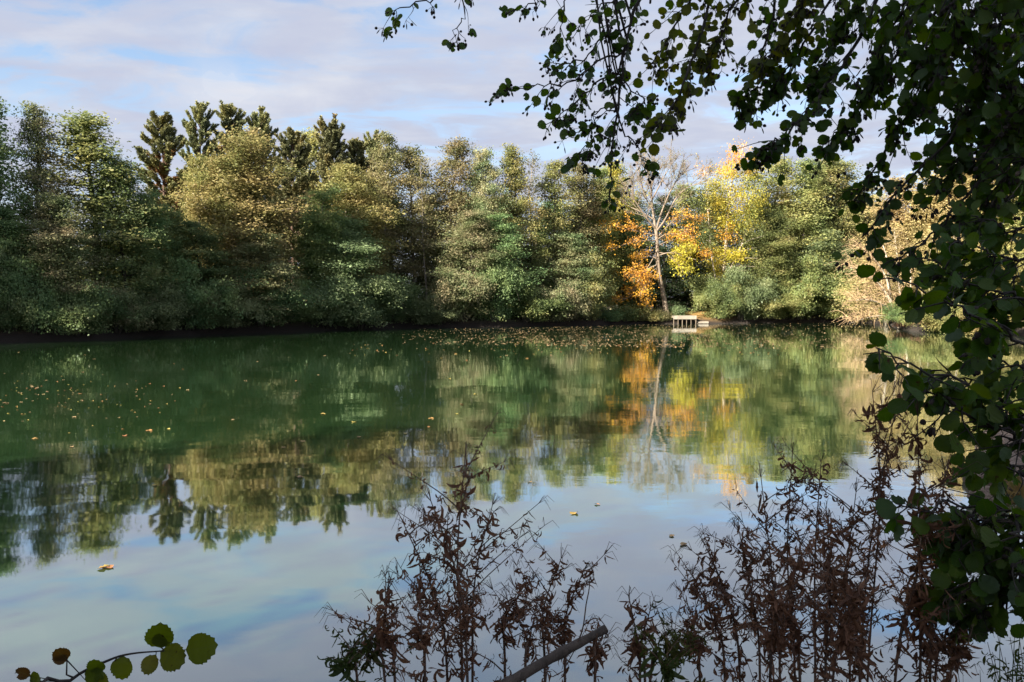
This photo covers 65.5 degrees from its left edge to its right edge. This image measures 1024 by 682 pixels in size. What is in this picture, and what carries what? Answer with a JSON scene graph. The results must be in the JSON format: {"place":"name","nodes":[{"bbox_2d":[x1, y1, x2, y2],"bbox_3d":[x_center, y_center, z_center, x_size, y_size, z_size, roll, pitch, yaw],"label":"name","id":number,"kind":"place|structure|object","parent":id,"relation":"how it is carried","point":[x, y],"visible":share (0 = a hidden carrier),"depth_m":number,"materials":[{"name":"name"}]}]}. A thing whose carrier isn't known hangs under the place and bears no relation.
{"place":"outdoors","nodes":[
{"label":"outdoors","id":0,"kind":"place"},
{"bbox_2d":[0,322,1023,681],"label":"water","id":1,"kind":"structure","parent":0,"point":[242,542],"depth_m":9.98,"materials":[{"name":"green liquid"}]},
{"bbox_2d":[0,299,1023,341],"bbox_3d":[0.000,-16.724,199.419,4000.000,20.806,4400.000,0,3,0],"label":"ground","id":2,"kind":"structure","parent":0,"point":[21,335],"depth_m":63.14,"materials":[{"name":"soil"}]},
{"bbox_2d":[0,204,59,330],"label":"alder tree","id":3,"kind":"object","parent":2,"relation":"on","point":[13,227],"visible":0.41,"depth_m":43.94,"materials":[{"name":"green plant"}]},
{"bbox_2d":[0,96,75,284],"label":"alder tree","id":4,"kind":"object","parent":2,"relation":"on","point":[4,151],"visible":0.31,"depth_m":45.54,"materials":[{"name":"green plant"}]},
{"bbox_2d":[1,100,86,289],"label":"alder tree","id":5,"kind":"object","parent":2,"relation":"on","point":[35,125],"visible":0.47,"depth_m":46.53,"materials":[{"name":"green plant"}]},
{"bbox_2d":[0,250,92,333],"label":"shore bush","id":6,"kind":"object","parent":2,"relation":"on","point":[33,325],"visible":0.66,"depth_m":43.34,"materials":[{"name":"green plant"}]},
{"bbox_2d":[11,188,123,331],"bbox_3d":[-25.769,-4.523,45.791,6.415,8.090,6.514,2,3,28],"label":"alder tree","id":7,"kind":"object","parent":2,"relation":"on","point":[51,205],"visible":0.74,"depth_m":44.63,"materials":[{"name":"green plant"}]},
{"bbox_2d":[5,277,144,336],"bbox_3d":[-25.096,-1.929,45.753,5.826,3.401,6.860,1,3,13],"label":"shore bush","id":8,"kind":"object","parent":2,"relation":"on","point":[73,310],"visible":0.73,"depth_m":44.75,"materials":[{"name":"green plant"}]},
{"bbox_2d":[3,106,185,298],"bbox_3d":[-25.834,-7.648,49.610,10.886,13.228,12.904,0,3,-3],"label":"alder tree","id":9,"kind":"object","parent":2,"relation":"on","point":[86,143],"visible":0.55,"depth_m":48.20,"materials":[{"name":"green plant"}]},
{"bbox_2d":[15,622,217,681],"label":"alder shoot","id":10,"kind":"object","parent":2,"relation":"on","point":[201,648],"visible":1,"depth_m":1.93,"materials":[{"name":"green plant"}]},
{"bbox_2d":[78,155,182,319],"bbox_3d":[-24.207,-6.135,49.615,6.772,11.097,6.845,0,3,-5],"label":"alder tree","id":11,"kind":"object","parent":2,"relation":"on","point":[125,196],"visible":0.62,"depth_m":48.95,"materials":[{"name":"green plant"}]},
{"bbox_2d":[96,285,174,333],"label":"shore bush","id":12,"kind":"object","parent":2,"relation":"on","point":[121,294],"visible":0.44,"depth_m":47.92,"materials":[{"name":"green plant"}]},
{"bbox_2d":[108,188,207,295],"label":"alder tree","id":13,"kind":"object","parent":2,"relation":"on","point":[157,221],"visible":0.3,"depth_m":51.34,"materials":[{"name":"green plant"}]},
{"bbox_2d":[123,110,197,262],"bbox_3d":[-26.896,-9.686,61.657,5.702,15.892,5.714,2,3,30],"label":"pine tree","id":14,"kind":"object","parent":2,"relation":"on","point":[166,143],"visible":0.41,"depth_m":60.75,"materials":[{"name":"green plant"}]},
{"bbox_2d":[115,277,213,331],"bbox_3d":[-23.440,-2.331,50.666,7.349,3.720,6.864,0,3,-1],"label":"shore bush","id":15,"kind":"object","parent":2,"relation":"on","point":[162,323],"visible":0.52,"depth_m":49.93,"materials":[{"name":"green plant"}]},
{"bbox_2d":[145,247,250,330],"bbox_3d":[-21.214,-3.370,53.276,7.234,5.667,5.882,-1,3,-16],"label":"shore bush","id":16,"kind":"object","parent":2,"relation":"on","point":[194,294],"visible":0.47,"depth_m":52.22,"materials":[{"name":"green plant"}]},
{"bbox_2d":[178,100,220,237],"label":"pine tree","id":17,"kind":"object","parent":2,"relation":"on","point":[194,143],"visible":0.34,"depth_m":65.25,"materials":[{"name":"green plant"}]},
{"bbox_2d":[166,152,232,267],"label":"broadleaf tree","id":18,"kind":"object","parent":2,"relation":"on","point":[195,177],"visible":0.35,"depth_m":56.71,"materials":[{"name":"green plant"}]},
{"bbox_2d":[153,218,260,329],"bbox_3d":[-20.784,-4.422,53.934,8.380,7.573,7.710,2,3,36],"label":"alder tree","id":19,"kind":"object","parent":2,"relation":"on","point":[204,242],"visible":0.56,"depth_m":53.11,"materials":[{"name":"green plant"}]},
{"bbox_2d":[183,273,274,328],"bbox_3d":[-20.206,-2.760,55.435,6.731,4.011,7.925,-1,3,-23],"label":"shore bush","id":20,"kind":"object","parent":2,"relation":"on","point":[247,302],"visible":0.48,"depth_m":54.13,"materials":[{"name":"green plant"}]},
{"bbox_2d":[210,99,258,226],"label":"pine tree","id":21,"kind":"object","parent":2,"relation":"on","point":[228,112],"visible":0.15,"depth_m":67.44,"materials":[{"name":"green plant"}]},
{"bbox_2d":[165,124,326,314],"bbox_3d":[-19.648,-8.549,57.742,12.608,14.464,12.439,2,4,36],"label":"broadleaf tree","id":22,"kind":"object","parent":2,"relation":"on","point":[235,205],"visible":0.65,"depth_m":56.29,"materials":[{"name":"green plant"}]},
{"bbox_2d":[208,228,321,327],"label":"alder tree","id":23,"kind":"object","parent":2,"relation":"on","point":[251,248],"visible":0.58,"depth_m":55.54,"materials":[{"name":"green plant"}]},
{"bbox_2d":[226,258,316,326],"bbox_3d":[-17.551,-3.369,57.665,6.847,5.015,6.686,-1,3,-18],"label":"shore bush","id":24,"kind":"object","parent":2,"relation":"on","point":[292,298],"visible":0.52,"depth_m":56.19,"materials":[{"name":"green plant"}]},
{"bbox_2d":[263,126,317,283],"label":"pine tree","id":25,"kind":"object","parent":2,"relation":"on","point":[294,147],"visible":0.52,"depth_m":64.84,"materials":[{"name":"green plant"}]},
{"bbox_2d":[283,186,367,290],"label":"broadleaf tree","id":26,"kind":"object","parent":2,"relation":"on","point":[322,221],"visible":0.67,"depth_m":61.31,"materials":[{"name":"green plant"}]},
{"bbox_2d":[304,113,351,210],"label":"pine tree","id":27,"kind":"object","parent":2,"relation":"on","point":[332,146],"visible":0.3,"depth_m":70.33,"materials":[{"name":"green plant"}]},
{"bbox_2d":[292,269,385,328],"bbox_3d":[-14.530,-3.354,60.606,9.468,5.060,7.699,-2,4,-38],"label":"shore bush","id":28,"kind":"object","parent":2,"relation":"on","point":[332,298],"visible":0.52,"depth_m":59.57,"materials":[{"name":"green plant"}]},
{"bbox_2d":[317,618,375,681],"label":"green weed","id":29,"kind":"object","parent":2,"relation":"on","point":[348,662],"visible":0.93,"depth_m":2.14,"materials":[{"name":"green plant"}]},
{"bbox_2d":[291,216,411,325],"bbox_3d":[-12.706,-5.591,62.746,10.314,9.007,10.473,-1,3,-26],"label":"alder tree","id":30,"kind":"object","parent":2,"relation":"on","point":[356,247],"visible":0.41,"depth_m":61.99,"materials":[{"name":"green plant"}]},
{"bbox_2d":[298,160,416,310],"bbox_3d":[-13.560,-8.445,66.249,11.901,13.287,9.987,2,3,29],"label":"broadleaf tree","id":31,"kind":"object","parent":2,"relation":"on","point":[359,199],"visible":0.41,"depth_m":64.93,"materials":[{"name":"green plant"}]},
{"bbox_2d":[311,276,417,328],"bbox_3d":[-12.058,-3.170,63.178,9.034,4.727,10.638,0,3,0],"label":"shore bush","id":32,"kind":"object","parent":2,"relation":"on","point":[382,288],"visible":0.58,"depth_m":61.86,"materials":[{"name":"green plant"}]},
{"bbox_2d":[315,561,424,681],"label":"dead weed","id":33,"kind":"object","parent":2,"relation":"on","point":[384,638],"visible":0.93,"depth_m":2.12,"materials":[{"name":"brown plant"}]},
{"bbox_2d":[359,130,419,284],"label":"broadleaf tree","id":34,"kind":"object","parent":2,"relation":"on","point":[389,158],"visible":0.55,"depth_m":69.59,"materials":[{"name":"green plant"}]},
{"bbox_2d":[373,142,445,299],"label":"broadleaf tree","id":35,"kind":"object","parent":2,"relation":"on","point":[410,153],"visible":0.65,"depth_m":70.72,"materials":[{"name":"green plant"}]},
{"bbox_2d":[351,553,483,681],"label":"dead weed","id":36,"kind":"object","parent":2,"relation":"on","point":[424,638],"visible":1,"depth_m":2.02,"materials":[{"name":"brown plant"}]},
{"bbox_2d":[401,155,438,298],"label":"broadleaf tree","id":37,"kind":"object","parent":2,"relation":"on","point":[423,253],"visible":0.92,"depth_m":69.76,"materials":[{"name":"green plant"}]},
{"bbox_2d":[381,506,469,681],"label":"dead weed","id":38,"kind":"object","parent":2,"relation":"on","point":[433,591],"visible":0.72,"depth_m":2.27,"materials":[{"name":"brown plant"}]},
{"bbox_2d":[399,292,461,324],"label":"shore bush","id":39,"kind":"object","parent":2,"relation":"on","point":[430,316],"visible":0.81,"depth_m":66.25,"materials":[{"name":"green plant"}]},
{"bbox_2d":[415,132,484,291],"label":"broadleaf tree","id":40,"kind":"object","parent":2,"relation":"on","point":[456,151],"visible":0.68,"depth_m":71.11,"materials":[{"name":"green plant"}]},
{"bbox_2d":[412,484,504,681],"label":"dead weed","id":41,"kind":"object","parent":2,"relation":"on","point":[449,553],"visible":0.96,"depth_m":2.12,"materials":[{"name":"brown plant"}]},
{"bbox_2d":[422,244,497,322],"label":"shore bush","id":42,"kind":"object","parent":2,"relation":"on","point":[479,284],"visible":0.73,"depth_m":66.85,"materials":[{"name":"green plant"}]},
{"bbox_2d":[376,407,555,681],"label":"dead weed","id":43,"kind":"object","parent":2,"relation":"on","point":[458,505],"visible":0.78,"depth_m":2.25,"materials":[{"name":"brown plant"}]},
{"bbox_2d":[418,208,518,319],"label":"alder tree","id":44,"kind":"object","parent":2,"relation":"on","point":[471,222],"visible":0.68,"depth_m":67.75,"materials":[{"name":"green plant"}]},
{"bbox_2d":[410,492,538,681],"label":"dead weed","id":45,"kind":"object","parent":2,"relation":"on","point":[477,568],"visible":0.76,"depth_m":2.34,"materials":[{"name":"brown plant"}]},
{"bbox_2d":[459,145,519,313],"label":"alder tree","id":46,"kind":"object","parent":2,"relation":"on","point":[492,174],"visible":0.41,"depth_m":71.17,"materials":[{"name":"green plant"}]},
{"bbox_2d":[444,554,553,681],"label":"dead weed","id":47,"kind":"object","parent":2,"relation":"on","point":[505,623],"visible":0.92,"depth_m":2.23,"materials":[{"name":"brown plant"}]},
{"bbox_2d":[458,259,539,322],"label":"shore bush","id":48,"kind":"object","parent":2,"relation":"on","point":[506,282],"visible":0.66,"depth_m":68.08,"materials":[{"name":"green plant"}]},
{"bbox_2d":[463,210,556,314],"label":"alder tree","id":49,"kind":"object","parent":2,"relation":"on","point":[496,224],"visible":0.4,"depth_m":69.40,"materials":[{"name":"green plant"}]},
{"bbox_2d":[492,582,550,681],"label":"dead weed","id":50,"kind":"object","parent":2,"relation":"on","point":[527,644],"visible":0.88,"depth_m":2.19,"materials":[{"name":"brown plant"}]},
{"bbox_2d":[493,143,553,302],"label":"broadleaf tree","id":51,"kind":"object","parent":2,"relation":"on","point":[511,165],"visible":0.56,"depth_m":72.44,"materials":[{"name":"green plant"}]},
{"bbox_2d":[498,282,574,322],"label":"shore bush","id":52,"kind":"object","parent":2,"relation":"on","point":[538,306],"visible":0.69,"depth_m":69.55,"materials":[{"name":"green plant"}]},
{"bbox_2d":[516,217,558,315],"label":"broadleaf tree","id":53,"kind":"object","parent":2,"relation":"on","point":[541,234],"visible":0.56,"depth_m":72.89,"materials":[{"name":"green plant"}]},
{"bbox_2d":[501,542,579,681],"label":"dead weed","id":54,"kind":"object","parent":2,"relation":"on","point":[547,625],"visible":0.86,"depth_m":2.35,"materials":[{"name":"brown plant"}]},
{"bbox_2d":[524,266,595,322],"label":"shore bush","id":55,"kind":"object","parent":2,"relation":"on","point":[575,298],"visible":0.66,"depth_m":71.09,"materials":[{"name":"green plant"}]},
{"bbox_2d":[528,158,601,283],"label":"broadleaf tree","id":56,"kind":"object","parent":2,"relation":"on","point":[548,185],"visible":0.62,"depth_m":75.31,"materials":[{"name":"green plant"}]},
{"bbox_2d":[521,541,617,681],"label":"dead weed","id":57,"kind":"object","parent":2,"relation":"on","point":[567,635],"visible":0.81,"depth_m":2.37,"materials":[{"name":"brown plant"}]},
{"bbox_2d":[533,230,611,319],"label":"alder tree","id":58,"kind":"object","parent":2,"relation":"on","point":[566,250],"visible":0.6,"depth_m":73.90,"materials":[{"name":"green plant"}]},
{"bbox_2d":[547,162,610,281],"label":"broadleaf tree","id":59,"kind":"object","parent":2,"relation":"on","point":[584,214],"visible":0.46,"depth_m":77.98,"materials":[{"name":"green plant"}]},
{"bbox_2d":[559,246,619,321],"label":"shore bush","id":60,"kind":"object","parent":2,"relation":"on","point":[593,312],"visible":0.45,"depth_m":74.60,"materials":[{"name":"green plant"}]},
{"bbox_2d":[578,613,624,681],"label":"dead weed","id":61,"kind":"object","parent":2,"relation":"on","point":[596,653],"visible":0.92,"depth_m":2.09,"materials":[{"name":"brown plant"}]},
{"bbox_2d":[565,166,640,310],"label":"alder tree","id":62,"kind":"object","parent":2,"relation":"on","point":[609,216],"visible":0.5,"depth_m":79.83,"materials":[{"name":"green plant"}]},
{"bbox_2d":[596,214,674,306],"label":"tree","id":63,"kind":"object","parent":2,"relation":"on","point":[626,233],"visible":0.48,"depth_m":82.90,"materials":[{"name":"orange plant"}]},
{"bbox_2d":[611,592,671,681],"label":"dead weed","id":64,"kind":"object","parent":2,"relation":"on","point":[635,649],"visible":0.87,"depth_m":2.17,"materials":[{"name":"brown plant"}]},
{"bbox_2d":[596,139,720,320],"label":"leaning tree","id":65,"kind":"object","parent":2,"relation":"on","point":[685,252],"visible":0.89,"depth_m":79.38,"materials":[{"name":"orange plant"}]},
{"bbox_2d":[626,621,697,681],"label":"green weed","id":66,"kind":"object","parent":2,"relation":"on","point":[668,673],"visible":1,"depth_m":2.01,"materials":[{"name":"green plant"}]},
{"bbox_2d":[639,193,693,311],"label":"broadleaf tree","id":67,"kind":"object","parent":2,"relation":"on","point":[664,249],"visible":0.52,"depth_m":83.88,"materials":[{"name":"plant"}]},
{"bbox_2d":[646,591,714,681],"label":"green weed","id":68,"kind":"object","parent":2,"relation":"on","point":[666,645],"visible":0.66,"depth_m":2.08,"materials":[{"name":"green plant"}]},
{"bbox_2d":[659,181,738,310],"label":"broadleaf tree","id":69,"kind":"object","parent":2,"relation":"on","point":[683,203],"visible":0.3,"depth_m":87.67,"materials":[{"name":"plant"}]},
{"bbox_2d":[375,0,1023,306],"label":"overhanging alder","id":70,"kind":"object","parent":2,"relation":"on","point":[973,87],"visible":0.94,"depth_m":3.42,"materials":[{"name":"green plant"}]},
{"bbox_2d":[661,545,752,681],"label":"dead weed","id":71,"kind":"object","parent":2,"relation":"on","point":[716,622],"visible":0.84,"depth_m":2.35,"materials":[{"name":"brown plant"}]},
{"bbox_2d":[659,580,758,681],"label":"dead weed","id":72,"kind":"object","parent":2,"relation":"on","point":[700,649],"visible":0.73,"depth_m":2.24,"materials":[{"name":"brown plant"}]},
{"bbox_2d":[689,273,749,318],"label":"shore bush","id":73,"kind":"object","parent":2,"relation":"on","point":[712,300],"visible":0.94,"depth_m":80.15,"materials":[{"name":"green plant"}]},
{"bbox_2d":[680,138,779,310],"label":"golden maple","id":74,"kind":"object","parent":2,"relation":"on","point":[712,200],"visible":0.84,"depth_m":82.40,"materials":[{"name":"yellow plant"}]},
{"bbox_2d":[678,525,781,681],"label":"dead weed","id":75,"kind":"object","parent":2,"relation":"on","point":[740,677],"visible":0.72,"depth_m":2.44,"materials":[{"name":"brown plant"}]},
{"bbox_2d":[688,514,799,681],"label":"dead weed","id":76,"kind":"object","parent":2,"relation":"on","point":[745,562],"visible":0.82,"depth_m":2.34,"materials":[{"name":"brown plant"}]},
{"bbox_2d":[718,263,779,320],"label":"shore bush","id":77,"kind":"object","parent":2,"relation":"on","point":[759,292],"visible":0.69,"depth_m":80.48,"materials":[{"name":"green plant"}]},
{"bbox_2d":[729,568,807,681],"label":"dead weed","id":78,"kind":"object","parent":2,"relation":"on","point":[772,640],"visible":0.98,"depth_m":1.95,"materials":[{"name":"brown plant"}]},
{"bbox_2d":[707,460,833,681],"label":"dead weed","id":79,"kind":"object","parent":2,"relation":"on","point":[768,561],"visible":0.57,"depth_m":2.47,"materials":[{"name":"brown plant"}]},
{"bbox_2d":[732,209,809,305],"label":"alder tree","id":80,"kind":"object","parent":2,"relation":"on","point":[779,245],"visible":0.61,"depth_m":83.18,"materials":[{"name":"green plant"}]},
{"bbox_2d":[735,154,807,283],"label":"broadleaf tree","id":81,"kind":"object","parent":2,"relation":"on","point":[773,182],"visible":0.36,"depth_m":85.99,"materials":[{"name":"green plant"}]},
{"bbox_2d":[728,438,839,676],"bbox_3d":[0.877,1.146,2.515,0.401,1.676,0.249,2,4,41],"label":"dead weed","id":82,"kind":"object","parent":2,"relation":"on","point":[791,511],"visible":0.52,"depth_m":2.53,"materials":[{"name":"brown plant"}]},
{"bbox_2d":[743,156,854,297],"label":"alder tree","id":83,"kind":"object","parent":2,"relation":"on","point":[812,187],"visible":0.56,"depth_m":85.13,"materials":[{"name":"green plant"}]},
{"bbox_2d":[761,254,836,319],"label":"shore bush","id":84,"kind":"object","parent":2,"relation":"on","point":[806,292],"visible":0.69,"depth_m":82.43,"materials":[{"name":"green plant"}]},
{"bbox_2d":[739,528,868,681],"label":"dead weed","id":85,"kind":"object","parent":2,"relation":"on","point":[799,566],"visible":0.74,"depth_m":1.99,"materials":[{"name":"brown plant"}]},
{"bbox_2d":[792,228,857,315],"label":"alder tree","id":86,"kind":"object","parent":2,"relation":"on","point":[821,248],"visible":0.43,"depth_m":84.00,"materials":[{"name":"green plant"}]},
{"bbox_2d":[768,438,881,680],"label":"dead weed","id":87,"kind":"object","parent":2,"relation":"on","point":[815,588],"visible":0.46,"depth_m":2.55,"materials":[{"name":"brown plant"}]},
{"bbox_2d":[788,257,866,319],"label":"shore bush","id":88,"kind":"object","parent":2,"relation":"on","point":[827,315],"visible":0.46,"depth_m":83.50,"materials":[{"name":"green plant"}]},
{"bbox_2d":[772,500,890,681],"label":"dead weed","id":89,"kind":"object","parent":2,"relation":"on","point":[829,528],"visible":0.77,"depth_m":2.12,"materials":[{"name":"brown plant"}]},
{"bbox_2d":[790,155,875,308],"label":"alder tree","id":90,"kind":"object","parent":2,"relation":"on","point":[837,194],"visible":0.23,"depth_m":87.73,"materials":[{"name":"green plant"}]},
{"bbox_2d":[780,552,886,681],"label":"dead weed","id":91,"kind":"object","parent":2,"relation":"on","point":[844,641],"visible":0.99,"depth_m":1.93,"materials":[{"name":"brown plant"}]},
{"bbox_2d":[784,472,893,681],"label":"dead weed","id":92,"kind":"object","parent":2,"relation":"on","point":[848,566],"visible":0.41,"depth_m":2.35,"materials":[{"name":"brown plant"}]},
{"bbox_2d":[780,368,926,681],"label":"dead weed","id":93,"kind":"object","parent":2,"relation":"on","point":[892,455],"visible":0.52,"depth_m":2.35,"materials":[{"name":"brown plant"}]},
{"bbox_2d":[801,376,930,681],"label":"dead weed","id":94,"kind":"object","parent":2,"relation":"on","point":[867,413],"visible":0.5,"depth_m":2.46,"materials":[{"name":"brown plant"}]},
{"bbox_2d":[825,234,916,327],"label":"bare willow","id":95,"kind":"object","parent":2,"relation":"on","point":[887,293],"visible":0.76,"depth_m":64.20,"materials":[{"name":"beige plant"}]},
{"bbox_2d":[826,203,923,323],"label":"broadleaf tree","id":96,"kind":"object","parent":2,"relation":"on","point":[871,215],"visible":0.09,"depth_m":77.92,"materials":[{"name":"beige plant"}]},
{"bbox_2d":[864,174,934,299],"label":"broadleaf tree","id":97,"kind":"object","parent":2,"relation":"on","point":[901,215],"visible":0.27,"depth_m":73.07,"materials":[{"name":"green plant"}]},
{"bbox_2d":[825,398,987,681],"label":"dead weed","id":98,"kind":"object","parent":2,"relation":"on","point":[910,605],"visible":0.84,"depth_m":2.01,"materials":[{"name":"brown plant"}]},
{"bbox_2d":[871,166,961,304],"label":"broadleaf tree","id":99,"kind":"object","parent":2,"relation":"on","point":[927,223],"visible":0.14,"depth_m":70.82,"materials":[{"name":"plant"}]},
{"bbox_2d":[855,487,982,681],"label":"dead weed","id":100,"kind":"object","parent":2,"relation":"on","point":[926,652],"visible":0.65,"depth_m":2.02,"materials":[{"name":"brown plant"}]},
{"bbox_2d":[856,199,1023,645],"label":"young alder","id":101,"kind":"object","parent":2,"relation":"on","point":[994,557],"visible":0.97,"depth_m":2.01,"materials":[{"name":"green plant"}]},
{"bbox_2d":[877,453,1002,681],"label":"dead weed","id":102,"kind":"object","parent":2,"relation":"on","point":[935,653],"visible":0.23,"depth_m":2.14,"materials":[{"name":"brown plant"}]},
{"bbox_2d":[902,607,985,681],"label":"dead weed","id":103,"kind":"object","parent":2,"relation":"on","point":[956,652],"visible":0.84,"depth_m":2.00,"materials":[{"name":"brown plant"}]},
{"bbox_2d":[0,0,1023,292],"label":"sky","id":104,"kind":"structure","parent":0,"point":[302,61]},
{"bbox_2d":[499,576,607,681],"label":"branch","id":105,"kind":"object","parent":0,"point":[538,665],"visible":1,"depth_m":2.04,"materials":[{"name":"wood"}]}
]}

